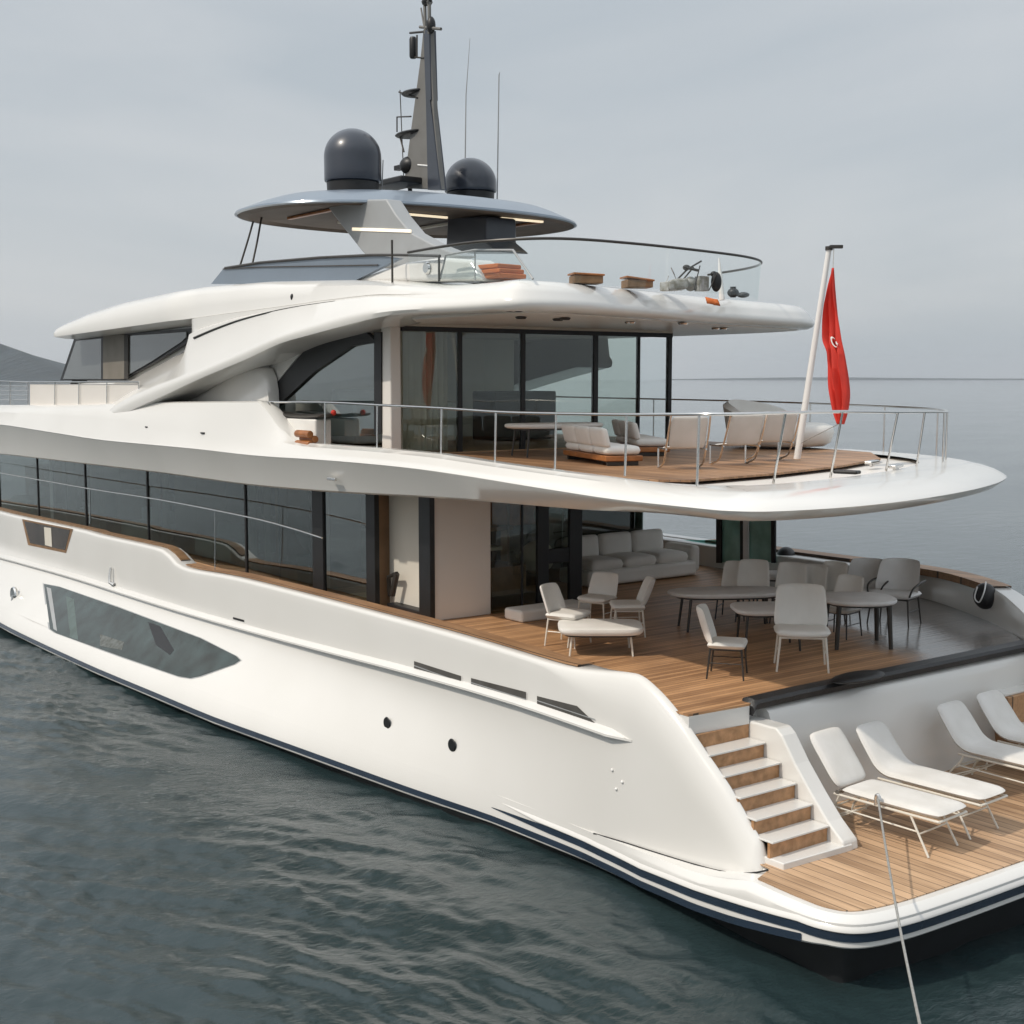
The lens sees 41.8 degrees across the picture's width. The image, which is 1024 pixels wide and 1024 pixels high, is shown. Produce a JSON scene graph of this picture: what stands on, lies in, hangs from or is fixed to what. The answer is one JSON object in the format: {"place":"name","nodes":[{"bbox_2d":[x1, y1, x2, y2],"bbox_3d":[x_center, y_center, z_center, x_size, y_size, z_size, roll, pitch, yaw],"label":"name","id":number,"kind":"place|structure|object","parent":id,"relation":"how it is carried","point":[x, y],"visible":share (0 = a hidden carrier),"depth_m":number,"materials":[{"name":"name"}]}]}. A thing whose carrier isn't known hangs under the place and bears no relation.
{"place":"outdoors","nodes":[
{"label":"outdoors","id":0,"kind":"place"},
{"bbox_2d":[0,344,71,380],"bbox_3d":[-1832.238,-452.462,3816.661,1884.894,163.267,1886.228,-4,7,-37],"label":"hills","id":1,"kind":"structure","parent":0,"point":[17,365],"depth_m":3490.82,"materials":[{"name":"grey"}]},
{"bbox_2d":[0,380,1023,1023],"bbox_3d":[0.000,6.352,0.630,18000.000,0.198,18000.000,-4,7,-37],"label":"sea","id":2,"kind":"structure","parent":0,"point":[160,862],"depth_m":16.91,"materials":[{"name":"grey liquid"}]},
{"bbox_2d":[0,0,1023,982],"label":"motor yacht","id":3,"kind":"object","parent":2,"relation":"on","point":[189,525],"visible":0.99,"depth_m":22.43,"materials":[{"name":"white paint"}]},
{"bbox_2d":[294,430,317,444],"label":"stacked wooden logs","id":4,"kind":"object","parent":3,"relation":"on","point":[306,437],"visible":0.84,"depth_m":23.71,"materials":[{"name":"brown wood"}]},
{"bbox_2d":[282,410,340,443],"bbox_3d":[-3.824,-1.531,24.615,0.400,0.730,2.320,-4,7,-37],"label":"outdoor bar counter","id":5,"kind":"object","parent":3,"relation":"on","point":[314,423],"visible":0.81,"depth_m":24.08,"materials":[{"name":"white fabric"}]},
{"bbox_2d":[478,263,525,280],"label":"folded cushions","id":6,"kind":"object","parent":3,"relation":"on","point":[504,272],"visible":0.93,"depth_m":20.26,"materials":[{"name":"orange fabric"}]},
{"bbox_2d":[505,599,589,621],"bbox_3d":[0.608,1.667,22.686,1.500,0.200,0.500,-4,7,-37],"label":"doorstep bench","id":7,"kind":"object","parent":3,"relation":"on","point":[530,612],"visible":0.73,"depth_m":22.30,"materials":[{"name":"white fabric"}]},
{"bbox_2d":[504,422,602,457],"bbox_3d":[0.718,-1.226,22.671,1.800,0.552,0.800,-3,6,-27],"label":"deck table","id":8,"kind":"object","parent":3,"relation":"on","point":[528,427],"visible":0.69,"depth_m":22.22,"materials":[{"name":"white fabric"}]},
{"bbox_2d":[540,583,591,648],"bbox_3d":[0.772,1.556,20.318,0.698,0.892,0.620,3,6,28],"label":"lounge chair","id":9,"kind":"object","parent":3,"relation":"on","point":[554,604],"visible":0.95,"depth_m":20.28,"materials":[{"name":"white fabric"}]},
{"bbox_2d":[567,272,604,284],"bbox_3d":[1.101,-3.470,19.928,0.480,0.159,0.380,-1,6,-12],"label":"wooden crate","id":10,"kind":"object","parent":3,"relation":"on","point":[586,278],"visible":0.95,"depth_m":19.77,"materials":[{"name":"brown wood"}]},
{"bbox_2d":[577,572,617,618],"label":"lounge chair","id":11,"kind":"object","parent":3,"relation":"on","point":[603,586],"visible":0.94,"depth_m":22.16,"materials":[{"name":"white fabric"}]},
{"bbox_2d":[558,619,643,656],"bbox_3d":[1.295,1.853,19.705,1.240,0.422,0.900,0,6,0],"label":"coffee table","id":12,"kind":"object","parent":3,"relation":"on","point":[604,628],"visible":0.99,"depth_m":19.39,"materials":[{"name":"white fabric"}]},
{"bbox_2d":[561,424,642,465],"bbox_3d":[1.371,-1.065,20.930,0.665,0.571,1.932,-2,6,-17],"label":"deck sofa","id":13,"kind":"object","parent":3,"relation":"on","point":[587,442],"visible":0.99,"depth_m":20.31,"materials":[{"name":"white fabric"}]},
{"bbox_2d":[559,529,698,586],"bbox_3d":[2.411,0.880,26.908,3.125,0.890,1.025,-4,7,-37],"label":"outdoor sofa","id":14,"kind":"object","parent":3,"relation":"on","point":[633,556],"visible":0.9,"depth_m":26.83,"materials":[{"name":"white fabric"}]},
{"bbox_2d":[609,576,654,636],"bbox_3d":[1.899,1.480,21.077,0.698,0.892,0.620,0,6,-2],"label":"lounge chair","id":15,"kind":"object","parent":3,"relation":"on","point":[643,596],"visible":0.94,"depth_m":20.86,"materials":[{"name":"white fabric"}]},
{"bbox_2d":[620,276,654,288],"bbox_3d":[1.941,-3.565,20.802,0.458,0.176,0.380,-1,6,-12],"label":"wooden crate","id":16,"kind":"object","parent":3,"relation":"on","point":[630,282],"visible":1,"depth_m":20.65,"materials":[{"name":"brown wood"}]},
{"bbox_2d":[612,419,669,455],"bbox_3d":[2.227,-1.315,23.443,0.665,0.571,1.848,-1,6,-7],"label":"deck sofa","id":17,"kind":"object","parent":3,"relation":"on","point":[647,445],"visible":0.93,"depth_m":22.61,"materials":[{"name":"white fabric"}]},
{"bbox_2d":[657,416,710,467],"bbox_3d":[2.474,-1.005,19.255,0.617,0.810,0.747,-1,6,-7],"label":"sling chair","id":18,"kind":"object","parent":3,"relation":"on","point":[682,431],"visible":0.92,"depth_m":19.00,"materials":[{"name":"grey fabric"}]},
{"bbox_2d":[660,260,721,291],"bbox_3d":[2.893,-3.817,21.661,1.013,0.509,0.278,-1,6,-7],"label":"gear pile","id":19,"kind":"object","parent":3,"relation":"on","point":[698,283],"visible":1,"depth_m":21.61,"materials":[{"name":"silver metal"}]},
{"bbox_2d":[705,297,719,305],"bbox_3d":[3.313,-3.478,22.134,0.055,0.166,0.338,-4,7,-37],"label":"orange cloth","id":20,"kind":"object","parent":3,"relation":"hanging from","point":[712,301],"visible":1,"depth_m":22.13,"materials":[{"name":"orange fabric"}]},
{"bbox_2d":[667,586,776,632],"bbox_3d":[3.470,1.565,21.596,1.960,0.622,0.840,-1,6,-7],"label":"dining table","id":21,"kind":"object","parent":3,"relation":"on","point":[763,593],"visible":0.79,"depth_m":21.31,"materials":[{"name":"grey fabric"}]},
{"bbox_2d":[696,604,747,680],"bbox_3d":[2.827,1.745,18.107,0.684,0.952,0.549,2,6,15],"label":"deck chair","id":22,"kind":"object","parent":3,"relation":"on","point":[722,643],"visible":1,"depth_m":17.94,"materials":[{"name":"white fabric"}]},
{"bbox_2d":[715,561,749,620],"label":"deck chair","id":23,"kind":"object","parent":3,"relation":"on","point":[730,573],"visible":0.45,"depth_m":22.75,"materials":[{"name":"white fabric"}]},
{"bbox_2d":[727,287,748,297],"bbox_3d":[3.874,-3.765,23.004,0.236,0.180,0.564,5,7,40],"label":"deck winch","id":24,"kind":"object","parent":3,"relation":"on","point":[732,292],"visible":1,"depth_m":22.81,"materials":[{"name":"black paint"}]},
{"bbox_2d":[709,415,766,463],"bbox_3d":[3.407,-1.099,20.194,0.617,0.810,0.747,-2,6,-15],"label":"sling chair","id":25,"kind":"object","parent":3,"relation":"on","point":[744,430],"visible":0.97,"depth_m":19.96,"materials":[{"name":"grey fabric"}]},
{"bbox_2d":[735,559,769,622],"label":"deck chair","id":26,"kind":"object","parent":3,"relation":"on","point":[753,572],"visible":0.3,"depth_m":22.55,"materials":[{"name":"white fabric"}]},
{"bbox_2d":[730,601,800,651],"bbox_3d":[3.839,1.717,20.063,1.100,0.622,0.900,0,6,-2],"label":"dining table","id":27,"kind":"object","parent":3,"relation":"on","point":[758,609],"visible":0.56,"depth_m":19.81,"materials":[{"name":"grey fabric"}]},
{"bbox_2d":[744,411,800,459],"bbox_3d":[4.129,-1.201,21.230,0.617,0.810,0.747,-2,6,-17],"label":"sling chair","id":28,"kind":"object","parent":3,"relation":"on","point":[772,429],"visible":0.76,"depth_m":20.99,"materials":[{"name":"grey fabric"}]},
{"bbox_2d":[723,399,833,446],"bbox_3d":[5.040,-1.694,25.345,2.100,0.850,2.108,4,7,38],"label":"round daybed","id":29,"kind":"object","parent":3,"relation":"on","point":[812,429],"visible":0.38,"depth_m":24.80,"materials":[{"name":"white fabric"}]},
{"bbox_2d":[777,547,795,555],"bbox_3d":[5.574,0.915,27.261,0.400,0.420,0.400,-4,7,-37],"label":"ball fender","id":30,"kind":"object","parent":3,"relation":"on","point":[786,551],"visible":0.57,"depth_m":27.13,"materials":[{"name":"black rubber"}]},
{"bbox_2d":[769,562,806,622],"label":"deck chair","id":31,"kind":"object","parent":3,"relation":"on","point":[791,572],"visible":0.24,"depth_m":22.38,"materials":[{"name":"white fabric"}]},
{"bbox_2d":[773,583,830,672],"bbox_3d":[4.033,1.605,18.677,0.759,1.117,0.803,1,6,8],"label":"deck chair","id":32,"kind":"object","parent":3,"relation":"on","point":[800,612],"visible":1,"depth_m":18.84,"materials":[{"name":"white fabric"}]},
{"bbox_2d":[807,564,827,591],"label":"deck chair","id":33,"kind":"object","parent":3,"relation":"on","point":[817,574],"visible":0.3,"depth_m":22.30,"materials":[{"name":"white fabric"}]},
{"bbox_2d":[802,249,849,442],"bbox_3d":[4.924,-2.593,21.133,0.307,3.098,1.164,-2,6,-16],"label":"flag","id":34,"kind":"object","parent":3,"relation":"hanging from","point":[838,385],"visible":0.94,"depth_m":20.77,"materials":[{"name":"red fabric"}]},
{"bbox_2d":[823,561,847,621],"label":"deck chair","id":35,"kind":"object","parent":3,"relation":"on","point":[836,569],"visible":0.25,"depth_m":22.31,"materials":[{"name":"white fabric"}]},
{"bbox_2d":[828,574,863,639],"bbox_3d":[5.185,1.475,20.968,0.532,0.923,0.663,5,8,43],"label":"deck chair","id":36,"kind":"object","parent":3,"relation":"on","point":[848,583],"visible":0.45,"depth_m":21.06,"materials":[{"name":"white fabric"}]},
{"bbox_2d":[824,592,896,649],"bbox_3d":[5.212,1.642,20.208,1.100,0.742,1.000,0,6,-2],"label":"dining table","id":37,"kind":"object","parent":3,"relation":"on","point":[839,601],"visible":0.85,"depth_m":19.88,"materials":[{"name":"grey fabric"}]},
{"bbox_2d":[848,558,888,609],"bbox_3d":[5.965,1.294,22.555,0.781,0.972,0.701,4,7,33],"label":"deck armchair","id":38,"kind":"object","parent":3,"relation":"on","point":[867,569],"visible":0.37,"depth_m":22.74,"materials":[{"name":"grey fabric"}]},
{"bbox_2d":[810,727,967,857],"bbox_3d":[4.488,3.341,16.112,0.660,1.111,1.854,-5,7,-41],"label":"sun lounger","id":39,"kind":"object","parent":3,"relation":"on","point":[838,758],"visible":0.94,"depth_m":16.16,"materials":[{"name":"white fabric"}]},
{"bbox_2d":[866,558,925,627],"bbox_3d":[6.347,1.310,22.090,0.828,1.030,0.743,4,7,38],"label":"deck armchair","id":40,"kind":"object","parent":3,"relation":"on","point":[901,576],"visible":0.86,"depth_m":22.19,"materials":[{"name":"grey fabric"}]},
{"bbox_2d":[874,793,920,1023],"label":"mooring line","id":41,"kind":"object","parent":3,"relation":"attached to","point":[877,797],"visible":1,"depth_m":12.80,"materials":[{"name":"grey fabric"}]},
{"bbox_2d":[856,721,1007,839],"bbox_3d":[5.197,3.316,16.717,0.660,1.040,1.829,-5,7,-40],"label":"sun lounger","id":42,"kind":"object","parent":3,"relation":"on","point":[886,755],"visible":0.88,"depth_m":16.72,"materials":[{"name":"grey fabric"}]},
{"bbox_2d":[937,700,1023,783],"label":"sun lounger","id":43,"kind":"object","parent":3,"relation":"on","point":[967,735],"visible":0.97,"depth_m":18.10,"materials":[{"name":"grey fabric"}]},
{"bbox_2d":[973,581,994,608],"bbox_3d":[7.813,1.379,22.178,0.373,0.469,0.400,-4,7,-37],"label":"ball fender","id":44,"kind":"object","parent":3,"relation":"on","point":[983,595],"visible":1,"depth_m":22.07,"materials":[{"name":"black rubber"}]},
{"bbox_2d":[977,690,1023,769],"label":"sun lounger","id":45,"kind":"object","parent":3,"relation":"on","point":[1004,721],"visible":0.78,"depth_m":18.84,"materials":[{"name":"grey fabric"}]},
{"bbox_2d":[0,0,1023,379],"label":"sky","id":46,"kind":"structure","parent":0,"point":[134,134],"materials":[{"name":"grey"}]},
{"bbox_2d":[753,570,776,600],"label":"deck chair","id":47,"kind":"object","parent":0,"point":[772,574],"visible":0.04,"depth_m":23.27,"materials":[{"name":"grey fabric"}]},
{"bbox_2d":[665,377,1023,379],"bbox_3d":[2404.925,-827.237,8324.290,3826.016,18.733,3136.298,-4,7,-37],"label":"distant coast","id":48,"kind":"structure","parent":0,"point":[815,378],"depth_m":8123.92}
]}

